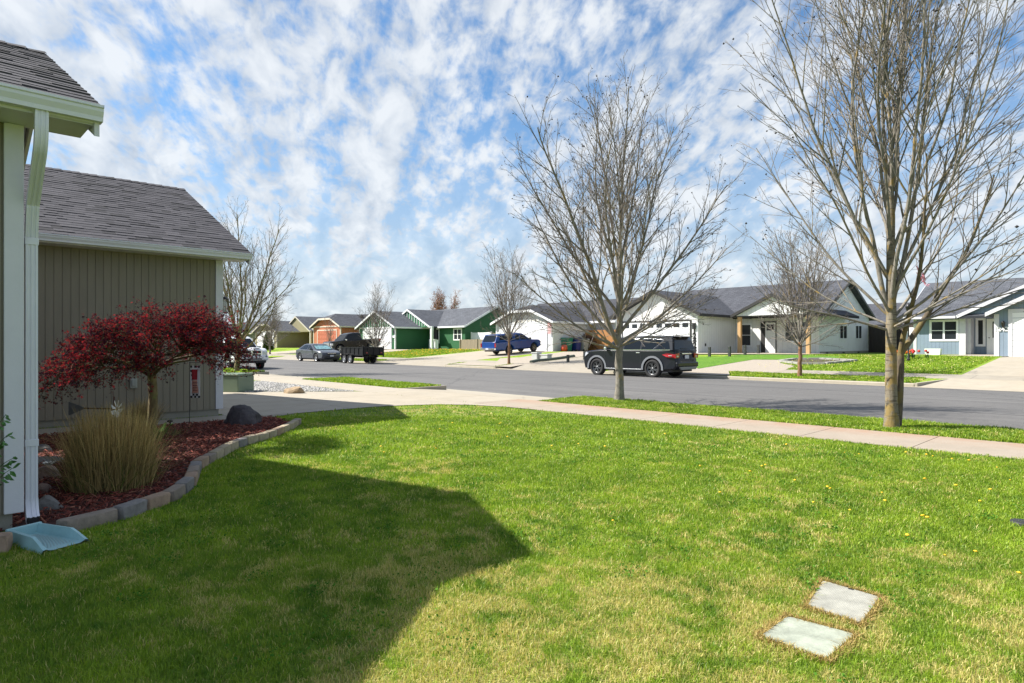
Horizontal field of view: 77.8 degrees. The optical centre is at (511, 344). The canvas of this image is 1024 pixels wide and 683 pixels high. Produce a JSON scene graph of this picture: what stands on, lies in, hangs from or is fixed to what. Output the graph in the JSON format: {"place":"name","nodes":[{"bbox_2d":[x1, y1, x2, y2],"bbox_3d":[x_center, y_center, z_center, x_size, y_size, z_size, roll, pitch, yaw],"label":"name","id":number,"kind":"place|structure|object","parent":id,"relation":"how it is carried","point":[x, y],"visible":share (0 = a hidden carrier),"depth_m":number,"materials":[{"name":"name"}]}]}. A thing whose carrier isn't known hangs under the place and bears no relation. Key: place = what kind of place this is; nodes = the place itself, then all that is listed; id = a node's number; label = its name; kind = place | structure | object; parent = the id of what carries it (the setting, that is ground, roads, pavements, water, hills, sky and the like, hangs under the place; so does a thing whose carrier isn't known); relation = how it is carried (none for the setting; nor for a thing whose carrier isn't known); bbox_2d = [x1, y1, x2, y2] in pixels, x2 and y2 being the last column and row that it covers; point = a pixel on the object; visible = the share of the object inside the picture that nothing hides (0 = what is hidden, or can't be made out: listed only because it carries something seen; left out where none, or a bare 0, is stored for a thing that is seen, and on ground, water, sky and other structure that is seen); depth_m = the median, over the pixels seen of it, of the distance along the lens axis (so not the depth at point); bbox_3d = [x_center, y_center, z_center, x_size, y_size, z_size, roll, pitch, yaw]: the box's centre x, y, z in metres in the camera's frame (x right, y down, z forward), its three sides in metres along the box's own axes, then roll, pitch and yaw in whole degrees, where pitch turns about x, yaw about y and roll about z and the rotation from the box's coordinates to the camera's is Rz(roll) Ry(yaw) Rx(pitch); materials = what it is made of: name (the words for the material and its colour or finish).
{"place":"outdoors","nodes":[
{"label":"outdoors","id":0,"kind":"place"},
{"bbox_2d":[38,398,194,495],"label":"ornamental grass","id":1,"kind":"object","parent":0,"point":[114,456],"depth_m":5.77,"materials":[{"name":"beige plant"}]},
{"bbox_2d":[24,413,293,435],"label":"walkway","id":2,"kind":"structure","parent":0,"point":[177,421],"depth_m":11.34,"materials":[{"name":"grey concrete"}]},
{"bbox_2d":[267,348,411,357],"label":"lawn","id":3,"kind":"structure","parent":0,"point":[281,349],"depth_m":77.99,"materials":[{"name":"green plant"}]},
{"bbox_2d":[227,320,279,342],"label":"grey house","id":4,"kind":"structure","parent":3,"relation":"on","point":[251,335],"depth_m":106.62,"materials":[{"name":"black"}]},
{"bbox_2d":[309,314,368,343],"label":"terracotta house","id":5,"kind":"structure","parent":3,"relation":"on","point":[344,323],"depth_m":76.39,"materials":[{"name":"orange paint"}]},
{"bbox_2d":[318,331,335,343],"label":"garage door","id":6,"kind":"structure","parent":5,"relation":"in","point":[321,334],"depth_m":76.66,"materials":[{"name":"paint"}]},
{"bbox_2d":[355,306,501,348],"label":"green house","id":7,"kind":"structure","parent":3,"relation":"on","point":[430,329],"depth_m":67.12,"materials":[{"name":"green wood"}]},
{"bbox_2d":[364,329,390,348],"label":"garage door","id":8,"kind":"structure","parent":7,"relation":"in","point":[388,337],"depth_m":67.17,"materials":[{"name":"metal"}]},
{"bbox_2d":[453,328,461,339],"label":"window","id":9,"kind":"structure","parent":7,"relation":"in","point":[457,332],"depth_m":65.20,"materials":[{"name":"plastic"}]},
{"bbox_2d":[377,349,484,357],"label":"yard grass","id":10,"kind":"structure","parent":3,"relation":"on","point":[395,354],"depth_m":56.04,"materials":[{"name":"green plant"}]},
{"bbox_2d":[460,339,482,348],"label":"wooden fence","id":11,"kind":"object","parent":3,"relation":"on","point":[470,344],"visible":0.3,"depth_m":62.55,"materials":[{"name":"beige wood"}]},
{"bbox_2d":[340,349,406,354],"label":"driveway","id":12,"kind":"structure","parent":0,"point":[388,350],"depth_m":64.37,"materials":[{"name":"concrete"}]},
{"bbox_2d":[322,332,380,352],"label":"pickup truck","id":13,"kind":"object","parent":12,"relation":"on","point":[347,340],"visible":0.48,"depth_m":64.20,"materials":[{"name":"black paint"}]},
{"bbox_2d":[219,391,535,415],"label":"driveway","id":14,"kind":"structure","parent":0,"point":[273,404],"depth_m":15.05,"materials":[{"name":"concrete"}]},
{"bbox_2d":[253,375,513,402],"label":"sidewalk","id":15,"kind":"structure","parent":0,"point":[467,398],"depth_m":18.53,"materials":[{"name":"concrete"}]},
{"bbox_2d":[375,360,455,366],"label":"driveway apron","id":16,"kind":"object","parent":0,"point":[420,362],"visible":0.57,"depth_m":45.52,"materials":[{"name":"grey concrete"}]},
{"bbox_2d":[402,388,548,400],"bbox_3d":[-0.804,1.478,18.129,1.930,0.260,6.300,0,0,-44],"label":"driveway apron","id":17,"kind":"object","parent":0,"point":[494,395],"visible":0.23,"depth_m":17.93,"materials":[{"name":"concrete"}]},
{"bbox_2d":[455,362,506,365],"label":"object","id":18,"kind":"structure","parent":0,"point":[481,364],"depth_m":40.73,"materials":[{"name":"beige concrete"}]},
{"bbox_2d":[471,332,491,339],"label":"vinyl fence","id":19,"kind":"object","parent":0,"point":[478,335],"visible":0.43,"depth_m":63.92,"materials":[{"name":"white plastic"}]},
{"bbox_2d":[416,351,560,359],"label":"driveway","id":20,"kind":"structure","parent":0,"point":[478,355],"depth_m":49.58,"materials":[{"name":"concrete"}]},
{"bbox_2d":[480,333,541,353],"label":"pickup truck","id":21,"kind":"object","parent":20,"relation":"on","point":[494,344],"visible":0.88,"depth_m":48.92,"materials":[{"name":"blue paint"}]},
{"bbox_2d":[0,380,1023,682],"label":"lawn","id":22,"kind":"structure","parent":0,"point":[498,546],"depth_m":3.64,"materials":[{"name":"green plant"}]},
{"bbox_2d":[0,532,12,552],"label":"edging stone","id":23,"kind":"object","parent":22,"relation":"on","point":[6,540],"visible":0.96,"depth_m":4.15,"materials":[{"name":"grey stone"}]},
{"bbox_2d":[0,414,20,485],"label":"leafy shrub","id":24,"kind":"object","parent":22,"relation":"on","point":[7,476],"visible":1,"depth_m":4.16,"materials":[{"name":"green plant"}]},
{"bbox_2d":[5,522,88,553],"bbox_3d":[-3.221,1.322,4.372,0.501,0.092,0.309,0,0,25],"label":"splash block","id":25,"kind":"object","parent":22,"relation":"on","point":[37,537],"depth_m":4.40,"materials":[{"name":"blue plastic"}]},
{"bbox_2d":[56,507,117,530],"bbox_3d":[-3.171,1.330,4.757,0.128,0.127,0.410,0,0,26],"label":"edging stone","id":26,"kind":"object","parent":22,"relation":"on","point":[85,520],"visible":0.7,"depth_m":4.72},
{"bbox_2d":[113,498,147,519],"bbox_3d":[-3.062,1.323,5.093,0.128,0.124,0.284,0,0,9],"label":"edging stone","id":27,"kind":"object","parent":22,"relation":"on","point":[135,507],"visible":0.81,"depth_m":5.04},
{"bbox_2d":[0,415,289,530],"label":"mulch bed","id":28,"kind":"object","parent":22,"relation":"on","point":[53,522],"visible":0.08,"depth_m":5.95,"materials":[{"name":"brown wood"}]},
{"bbox_2d":[38,483,51,493],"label":"rock","id":29,"kind":"object","parent":28,"relation":"on","point":[42,487],"visible":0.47,"depth_m":5.76,"materials":[{"name":"grey stone"}]},
{"bbox_2d":[38,465,60,480],"bbox_3d":[-4.674,1.298,6.373,0.274,0.170,0.203,0,0,-4],"label":"rock","id":30,"kind":"object","parent":28,"relation":"on","point":[41,471],"visible":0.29,"depth_m":6.33,"materials":[{"name":"grey stone"}]},
{"bbox_2d":[38,495,62,510],"bbox_3d":[-3.856,1.312,5.252,0.275,0.132,0.229,0,0,-14],"label":"rock","id":31,"kind":"object","parent":28,"relation":"on","point":[49,501],"visible":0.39,"depth_m":5.19,"materials":[{"name":"stone"}]},
{"bbox_2d":[68,393,122,423],"bbox_3d":[-4.759,0.951,7.348,0.654,0.820,0.229,0,0,10],"label":"windmill ornament","id":32,"kind":"object","parent":28,"relation":"on","point":[78,408],"visible":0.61,"depth_m":7.30,"materials":[{"name":"metal"}]},
{"bbox_2d":[117,396,170,426],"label":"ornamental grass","id":33,"kind":"object","parent":28,"relation":"on","point":[143,407],"depth_m":10.27,"materials":[{"name":"plant"}]},
{"bbox_2d":[24,295,267,442],"bbox_3d":[-4.950,0.332,8.772,2.847,2.084,2.803,0,0,-44],"label":"japanese maple","id":34,"kind":"object","parent":28,"relation":"on","point":[192,332],"visible":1,"depth_m":8.31,"materials":[{"name":"red plant"}]},
{"bbox_2d":[141,491,170,509],"bbox_3d":[-3.018,1.331,5.371,0.127,0.122,0.270,0,0,10],"label":"edging stone","id":35,"kind":"object","parent":28,"relation":"on","point":[160,499],"visible":0.67,"depth_m":5.33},
{"bbox_2d":[163,484,185,501],"bbox_3d":[-3.006,1.329,5.642,0.128,0.123,0.272,0,0,-8],"label":"edging stone","id":36,"kind":"object","parent":28,"relation":"on","point":[177,491],"visible":0.69,"depth_m":5.59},
{"bbox_2d":[189,362,199,422],"bbox_3d":[-5.350,0.845,10.713,0.195,1.090,0.020,0,0,0],"label":"garden flag","id":37,"kind":"object","parent":28,"relation":"on","point":[194,381],"visible":0.95,"depth_m":10.71,"materials":[{"name":"red fabric"}]},
{"bbox_2d":[208,448,223,459],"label":"edging stone","id":38,"kind":"object","parent":28,"relation":"on","point":[219,452],"visible":0.56,"depth_m":7.58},
{"bbox_2d":[223,404,261,425],"bbox_3d":[-4.582,1.230,10.703,0.627,0.426,0.450,0,0,0],"label":"boulder","id":39,"kind":"object","parent":28,"relation":"on","point":[243,415],"visible":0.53,"depth_m":10.60,"materials":[{"name":"grey stone"}]},
{"bbox_2d":[175,477,194,492],"bbox_3d":[-3.064,1.321,5.931,0.128,0.123,0.292,0,0,-14],"label":"edging stone","id":40,"kind":"object","parent":22,"relation":"on","point":[188,482],"visible":0.58,"depth_m":5.89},
{"bbox_2d":[192,456,208,468],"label":"edging stone","id":41,"kind":"object","parent":22,"relation":"on","point":[204,460],"visible":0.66,"depth_m":7.05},
{"bbox_2d":[242,434,258,444],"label":"edging stone","id":42,"kind":"object","parent":22,"relation":"on","point":[252,438],"visible":0.7,"depth_m":8.75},
{"bbox_2d":[245,381,352,391],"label":"gravel","id":43,"kind":"structure","parent":22,"relation":"on","point":[265,386],"depth_m":19.53,"materials":[{"name":"grey gravel"}]},
{"bbox_2d":[223,372,254,391],"bbox_3d":[-8.164,1.095,18.263,1.270,0.530,0.710,0,0,16],"label":"utility box","id":44,"kind":"object","parent":43,"relation":"on","point":[236,383],"visible":0.51,"depth_m":17.88,"materials":[{"name":"green metal"}]},
{"bbox_2d":[284,386,304,393],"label":"boulder","id":45,"kind":"object","parent":43,"relation":"on","point":[295,389],"visible":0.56,"depth_m":17.46,"materials":[{"name":"beige stone"}]},
{"bbox_2d":[0,437,1023,682],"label":"clover","id":46,"kind":"object","parent":22,"relation":"on","point":[986,515],"visible":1,"depth_m":4.45,"materials":[{"name":"green plant"}]},
{"bbox_2d":[763,617,852,656],"bbox_3d":[1.375,1.387,2.958,0.343,0.066,0.302,0,0,-44],"label":"utility cover","id":47,"kind":"object","parent":22,"relation":"on","point":[813,637],"visible":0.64,"depth_m":2.95,"materials":[{"name":"white concrete"}]},
{"bbox_2d":[749,576,889,664],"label":"dead grass","id":48,"kind":"structure","parent":22,"relation":"on","point":[831,658],"depth_m":3.10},
{"bbox_2d":[809,581,877,623],"bbox_3d":[1.740,1.386,3.365,0.449,0.068,0.333,0,0,-44],"label":"utility cover","id":49,"kind":"object","parent":22,"relation":"on","point":[843,600],"visible":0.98,"depth_m":3.35,"materials":[{"name":"grey concrete"}]},
{"bbox_2d":[0,0,1023,323],"label":"sky","id":50,"kind":"structure","parent":0,"point":[376,129],"materials":[{"name":"blue"}]},
{"bbox_2d":[496,357,530,366],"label":"gravel yard","id":51,"kind":"structure","parent":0,"point":[517,361],"depth_m":41.64,"materials":[{"name":"beige gravel"}]},
{"bbox_2d":[475,238,540,363],"bbox_3d":[-0.178,-2.639,39.599,4.344,7.876,4.206,0,0,3],"label":"street tree","id":52,"kind":"object","parent":51,"relation":"on","point":[509,332],"visible":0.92,"depth_m":39.39,"materials":[{"name":"brown plant"}]},
{"bbox_2d":[494,364,591,372],"bbox_3d":[2.393,1.403,36.023,1.810,0.378,8.300,0,0,-44],"label":"driveway apron","id":53,"kind":"object","parent":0,"point":[560,368],"visible":0.45,"depth_m":36.17,"materials":[{"name":"grey concrete"}]},
{"bbox_2d":[525,351,586,361],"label":"gravel yard","id":54,"kind":"structure","parent":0,"point":[576,354],"depth_m":45.90,"materials":[{"name":"beige gravel"}]},
{"bbox_2d":[545,357,583,362],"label":"driveway","id":55,"kind":"structure","parent":0,"point":[577,360],"depth_m":40.00,"materials":[{"name":"grey concrete"}]},
{"bbox_2d":[269,357,875,381],"bbox_3d":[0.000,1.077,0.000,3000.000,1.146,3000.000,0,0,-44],"label":"ground","id":56,"kind":"structure","parent":0,"point":[691,374],"depth_m":28.17,"materials":[{"name":"grey concrete"}]},
{"bbox_2d":[0,40,252,531],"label":"house","id":57,"kind":"structure","parent":56,"relation":"on","point":[75,246],"depth_m":10.48,"materials":[{"name":"wood"}]},
{"bbox_2d":[252,316,321,347],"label":"olive house","id":58,"kind":"structure","parent":56,"relation":"on","point":[300,335],"depth_m":88.47,"materials":[{"name":"wood"}]},
{"bbox_2d":[429,286,460,309],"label":"budding tree","id":59,"kind":"object","parent":56,"relation":"on","point":[439,304],"visible":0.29,"depth_m":96.74,"materials":[{"name":"brown plant"}]},
{"bbox_2d":[268,357,913,386],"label":"kerb","id":60,"kind":"structure","parent":56,"relation":"on","point":[775,379],"depth_m":26.82,"materials":[{"name":"concrete"}]},
{"bbox_2d":[241,360,946,400],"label":"kerb wing","id":61,"kind":"structure","parent":56,"relation":"on","point":[443,387],"depth_m":22.53,"materials":[{"name":"beige concrete"}]},
{"bbox_2d":[868,302,912,325],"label":"back house","id":62,"kind":"structure","parent":56,"relation":"on","point":[878,313],"depth_m":57.50,"materials":[{"name":"grey"}]},
{"bbox_2d":[494,49,748,399],"bbox_3d":[2.639,-2.582,15.086,5.579,8.002,5.994,0,0,21],"label":"street tree","id":63,"kind":"object","parent":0,"point":[617,276],"visible":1,"depth_m":14.99,"materials":[{"name":"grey plant"}]},
{"bbox_2d":[223,359,1023,429],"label":"road","id":64,"kind":"structure","parent":0,"point":[1001,409],"depth_m":19.74,"materials":[{"name":"grey asphalt"}]},
{"bbox_2d":[223,336,267,368],"bbox_3d":[-16.520,0.461,37.578,2.380,1.938,5.685,0,0,-44],"label":"pickup truck","id":65,"kind":"object","parent":64,"relation":"on","point":[262,352],"visible":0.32,"depth_m":36.04,"materials":[{"name":"white paint"}]},
{"bbox_2d":[296,344,339,361],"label":"sedan","id":66,"kind":"object","parent":64,"relation":"on","point":[317,352],"visible":0.99,"depth_m":51.31,"materials":[{"name":"grey paint"}]},
{"bbox_2d":[339,346,383,362],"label":"dump trailer","id":67,"kind":"object","parent":64,"relation":"on","point":[350,354],"visible":1,"depth_m":46.43,"materials":[{"name":"metal"}]},
{"bbox_2d":[270,374,552,398],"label":"gutter pan","id":68,"kind":"object","parent":64,"relation":"on","point":[455,390],"visible":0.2,"depth_m":19.76,"materials":[{"name":"concrete"}]},
{"bbox_2d":[584,334,697,376],"bbox_3d":[5.909,0.520,29.669,2.350,1.926,5.255,0,0,-44],"label":"sport utility vehicle","id":69,"kind":"object","parent":64,"relation":"on","point":[678,356],"visible":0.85,"depth_m":28.26,"materials":[{"name":"paint"}]},
{"bbox_2d":[282,359,1020,391],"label":"gutter pan","id":70,"kind":"object","parent":64,"relation":"on","point":[710,378],"visible":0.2,"depth_m":27.10,"materials":[{"name":"concrete"}]},
{"bbox_2d":[268,354,1023,380],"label":"sidewalk","id":71,"kind":"structure","parent":0,"point":[947,376],"depth_m":26.62,"materials":[{"name":"grey concrete"}]},
{"bbox_2d":[252,300,293,353],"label":"street tree","id":72,"kind":"object","parent":71,"relation":"on","point":[278,329],"visible":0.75,"depth_m":68.39,"materials":[{"name":"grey plant"}]},
{"bbox_2d":[410,351,1000,374],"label":"lawn","id":73,"kind":"structure","parent":0,"point":[721,355],"depth_m":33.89,"materials":[{"name":"green plant"}]},
{"bbox_2d":[530,355,574,362],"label":"rail fence","id":74,"kind":"object","parent":73,"relation":"on","point":[547,359],"visible":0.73,"depth_m":41.11,"materials":[{"name":"grey wood"}]},
{"bbox_2d":[490,297,638,350],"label":"pale house","id":75,"kind":"structure","parent":73,"relation":"on","point":[544,337],"depth_m":53.44,"materials":[{"name":"grey"}]},
{"bbox_2d":[500,325,545,350],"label":"garage door","id":76,"kind":"structure","parent":75,"relation":"in","point":[541,335],"depth_m":52.62,"materials":[{"name":"metal"}]},
{"bbox_2d":[571,337,581,350],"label":"wheelie bin","id":77,"kind":"object","parent":73,"relation":"on","point":[576,346],"visible":0.71,"depth_m":52.17,"materials":[{"name":"blue plastic"}]},
{"bbox_2d":[585,329,615,350],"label":"cedar fence","id":78,"kind":"object","parent":73,"relation":"on","point":[608,338],"visible":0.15,"depth_m":53.14,"materials":[{"name":"orange wood"}]},
{"bbox_2d":[609,280,875,353],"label":"white house","id":79,"kind":"structure","parent":73,"relation":"on","point":[734,323],"depth_m":43.02,"materials":[{"name":"white paint"}]},
{"bbox_2d":[623,321,689,336],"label":"garage door","id":80,"kind":"structure","parent":79,"relation":"in","point":[632,327],"depth_m":42.73,"materials":[{"name":"white metal"}]},
{"bbox_2d":[736,323,751,346],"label":"window","id":81,"kind":"structure","parent":79,"relation":"in","point":[746,328],"depth_m":43.83,"materials":[{"name":"glass"}]},
{"bbox_2d":[765,322,774,352],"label":"entry door","id":82,"kind":"structure","parent":79,"relation":"in","point":[770,344],"depth_m":42.56,"materials":[{"name":"white wood"}]},
{"bbox_2d":[784,320,812,341],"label":"window","id":83,"kind":"structure","parent":79,"relation":"in","point":[787,334],"depth_m":41.60,"materials":[{"name":"glass"}]},
{"bbox_2d":[839,325,846,338],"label":"window","id":84,"kind":"structure","parent":79,"relation":"in","point":[842,335],"depth_m":43.36,"materials":[{"name":"glass"}]},
{"bbox_2d":[697,352,830,353],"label":"patio","id":85,"kind":"structure","parent":73,"relation":"on","point":[760,353],"depth_m":39.29,"materials":[{"name":"concrete"}]},
{"bbox_2d":[696,354,841,368],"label":"turf","id":86,"kind":"structure","parent":73,"relation":"on","point":[703,362],"depth_m":35.33,"materials":[{"name":"green plant"}]},
{"bbox_2d":[777,358,857,364],"bbox_3d":[15.060,0.875,31.942,2.941,0.367,3.185,0,0,-25],"label":"planter ring","id":87,"kind":"object","parent":73,"relation":"on","point":[815,361],"visible":0.72,"depth_m":31.77,"materials":[{"name":"concrete"}]},
{"bbox_2d":[868,325,912,352],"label":"dark fence","id":88,"kind":"object","parent":73,"relation":"on","point":[876,340],"visible":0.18,"depth_m":46.24,"materials":[{"name":"black wood"}]},
{"bbox_2d":[903,278,1023,356],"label":"blue house","id":89,"kind":"structure","parent":73,"relation":"on","point":[994,331],"depth_m":37.57,"materials":[{"name":"grey"}]},
{"bbox_2d":[929,319,958,340],"bbox_3d":[25.842,-0.823,38.002,0.045,1.287,1.479,0,0,-44],"label":"window","id":90,"kind":"structure","parent":89,"relation":"in","point":[939,330],"depth_m":37.96,"materials":[{"name":"plastic"}]},
{"bbox_2d":[975,318,985,345],"bbox_3d":[27.812,-0.713,37.690,0.045,1.686,0.490,0,0,-44],"label":"window","id":91,"kind":"structure","parent":89,"relation":"in","point":[980,323],"depth_m":37.70,"materials":[{"name":"plastic"}]},
{"bbox_2d":[987,319,993,353],"bbox_3d":[28.230,-0.420,37.192,0.115,2.160,0.683,0,0,-44],"label":"entry door","id":92,"kind":"structure","parent":89,"relation":"in","point":[990,322],"depth_m":37.28,"materials":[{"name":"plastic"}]},
{"bbox_2d":[1012,312,1023,356],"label":"garage door","id":93,"kind":"structure","parent":89,"relation":"in","point":[1017,334],"depth_m":31.51,"materials":[{"name":"metal"}]},
{"bbox_2d":[695,360,792,372],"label":"driveway","id":94,"kind":"structure","parent":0,"point":[772,366],"depth_m":30.97,"materials":[{"name":"beige concrete"}]},
{"bbox_2d":[477,399,1023,459],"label":"sidewalk","id":95,"kind":"structure","parent":0,"point":[1009,450],"depth_m":10.12,"materials":[{"name":"concrete"}]},
{"bbox_2d":[606,370,941,382],"bbox_3d":[10.148,1.316,28.150,1.610,0.128,15.160,0,0,-44],"label":"grass strip","id":96,"kind":"object","parent":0,"point":[928,379],"depth_m":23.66,"materials":[{"name":"green plant"}]},
{"bbox_2d":[607,370,728,374],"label":"curb","id":97,"kind":"structure","parent":96,"relation":"on","point":[708,372],"depth_m":29.39,"materials":[{"name":"beige concrete"}]},
{"bbox_2d":[748,205,858,375],"bbox_3d":[12.015,-2.159,26.360,4.539,7.073,4.067,0,0,-44],"label":"street tree","id":98,"kind":"object","parent":96,"relation":"on","point":[802,336],"visible":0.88,"depth_m":26.07,"materials":[{"name":"brown plant"}]},
{"bbox_2d":[541,395,1023,443],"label":"kerb grass","id":99,"kind":"structure","parent":0,"point":[974,432],"depth_m":11.27,"materials":[{"name":"green plant"}]},
{"bbox_2d":[722,0,1023,426],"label":"street tree","id":100,"kind":"object","parent":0,"point":[892,273],"visible":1,"depth_m":10.27,"materials":[{"name":"brown plant"}]},
{"bbox_2d":[915,378,1023,391],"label":"driveway apron","id":101,"kind":"object","parent":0,"point":[986,384],"visible":0.8,"depth_m":21.83,"materials":[{"name":"concrete"}]},
{"bbox_2d":[962,357,1023,375],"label":"driveway","id":102,"kind":"structure","parent":0,"point":[1007,366],"depth_m":25.53,"materials":[{"name":"concrete"}]},
{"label":"grass strip","id":103,"kind":"structure","parent":0,"visible":0},
{"bbox_2d":[302,376,440,387],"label":"kerb grass","id":104,"kind":"structure","parent":103,"relation":"on","point":[377,382],"depth_m":21.78,"materials":[{"name":"green plant"}]},
{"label":"grass strip","id":105,"kind":"structure","parent":0,"visible":0},
{"bbox_2d":[353,282,398,360],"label":"street tree","id":106,"kind":"object","parent":105,"relation":"on","point":[374,317],"visible":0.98,"depth_m":49.06,"materials":[{"name":"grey plant"}]},
{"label":"grass strip","id":107,"kind":"structure","parent":0,"visible":0},
{"bbox_2d":[218,196,299,370],"bbox_3d":[-13.051,-2.911,30.938,4.516,8.627,5.252,0,0,-44],"label":"street tree","id":108,"kind":"object","parent":107,"relation":"on","point":[244,291],"visible":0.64,"depth_m":30.69,"materials":[{"name":"brown plant"}]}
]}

